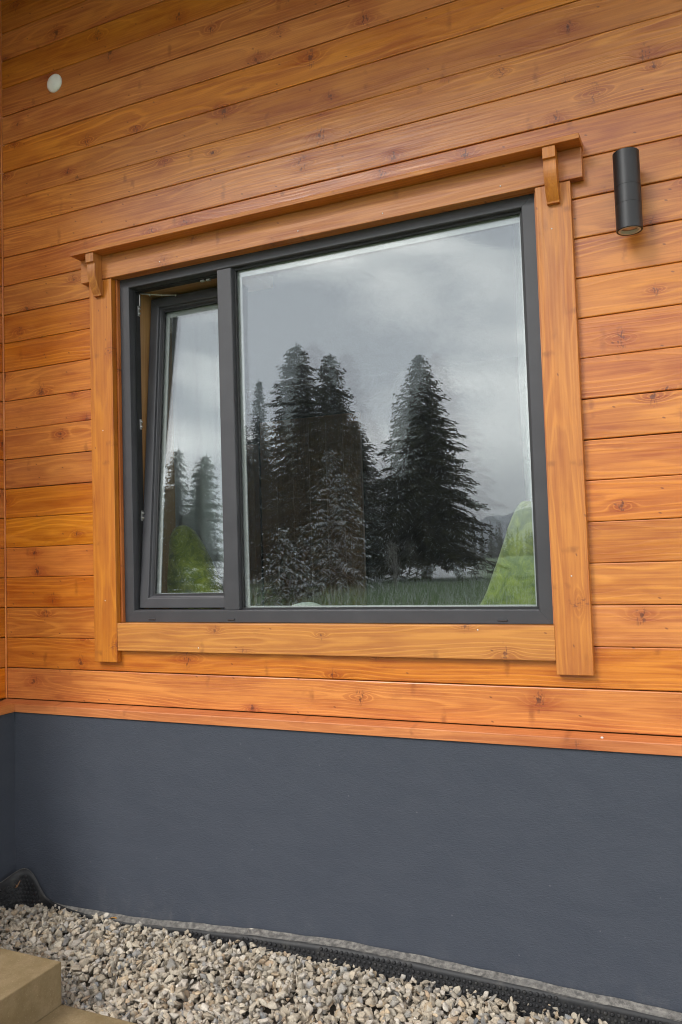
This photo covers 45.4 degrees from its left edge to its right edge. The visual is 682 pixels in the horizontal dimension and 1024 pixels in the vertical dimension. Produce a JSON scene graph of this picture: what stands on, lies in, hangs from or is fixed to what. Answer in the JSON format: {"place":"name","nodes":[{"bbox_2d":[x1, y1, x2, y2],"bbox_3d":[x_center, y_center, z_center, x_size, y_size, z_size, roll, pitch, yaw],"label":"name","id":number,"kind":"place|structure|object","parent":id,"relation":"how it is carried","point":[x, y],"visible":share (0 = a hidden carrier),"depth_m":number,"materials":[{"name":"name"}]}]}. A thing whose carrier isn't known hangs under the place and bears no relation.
{"place":"outdoors","nodes":[
{"label":"outdoors","id":0,"kind":"place"},
{"bbox_2d":[0,903,607,1023],"bbox_3d":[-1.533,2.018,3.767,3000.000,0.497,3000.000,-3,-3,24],"label":"ground","id":1,"kind":"structure","parent":0,"point":[267,1010],"depth_m":2.86,"materials":[{"name":"grey gravel"}]},
{"bbox_2d":[0,948,135,1023],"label":"stone steps","id":2,"kind":"structure","parent":1,"relation":"on","point":[30,989],"depth_m":2.67,"materials":[{"name":"stone"}]},
{"bbox_2d":[0,0,681,1012],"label":"wooden house","id":3,"kind":"structure","parent":1,"relation":"on","point":[398,738],"depth_m":3.29,"materials":[{"name":"brown wood"}]},
{"bbox_2d":[47,74,61,92],"bbox_3d":[-1.353,-2.019,3.836,0.088,0.088,0.018,-3,-3,24],"label":"cover cap","id":4,"kind":"object","parent":3,"relation":"attached to","point":[54,82],"visible":1,"depth_m":3.83,"materials":[{"name":"white plastic"}]},
{"bbox_2d":[167,525,222,608],"bbox_3d":[-0.691,0.271,3.828,0.324,0.424,0.188,-3,-3,24],"label":"cushion","id":5,"kind":"object","parent":3,"relation":"on","point":[191,568],"visible":0.79,"depth_m":3.77,"materials":[{"name":"green fabric"}]},
{"bbox_2d":[120,193,552,623],"bbox_3d":[-0.065,-0.324,3.380,1.849,1.532,0.320,-3,-3,24],"label":"window","id":6,"kind":"structure","parent":3,"relation":"in","point":[148,303],"depth_m":3.41,"materials":[{"name":"black metal"}]},
{"bbox_2d":[0,868,681,1023],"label":"dimpled membrane","id":7,"kind":"object","parent":3,"relation":"attached to","point":[538,996],"visible":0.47,"depth_m":2.88,"materials":[{"name":"black plastic"}]},
{"bbox_2d":[480,501,536,604],"bbox_3d":[0.709,0.180,3.131,0.368,0.446,0.211,-3,-3,24],"label":"cushion","id":8,"kind":"object","parent":3,"relation":"on","point":[512,581],"visible":0.56,"depth_m":3.06,"materials":[{"name":"green fabric"}]},
{"bbox_2d":[514,223,530,500],"bbox_3d":[0.966,-0.096,3.199,0.496,2.500,0.057,-3,-3,24],"label":"curtain","id":9,"kind":"object","parent":3,"relation":"hanging from","point":[522,371],"visible":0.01,"depth_m":3.33,"materials":[{"name":"white fabric"}]},
{"bbox_2d":[612,147,642,235],"bbox_3d":[0.947,-1.047,2.691,0.083,0.262,0.125,-3,-3,24],"label":"wall lamp","id":10,"kind":"object","parent":3,"relation":"attached to","point":[627,191],"visible":1,"depth_m":2.64,"materials":[{"name":"black metal"}]},
{"bbox_2d":[292,602,321,605],"bbox_3d":[-0.161,0.423,3.531,0.221,0.064,0.201,-3,-3,24],"label":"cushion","id":11,"kind":"object","parent":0,"point":[307,604],"visible":0.2,"depth_m":3.50,"materials":[{"name":"white fabric"}]}
]}

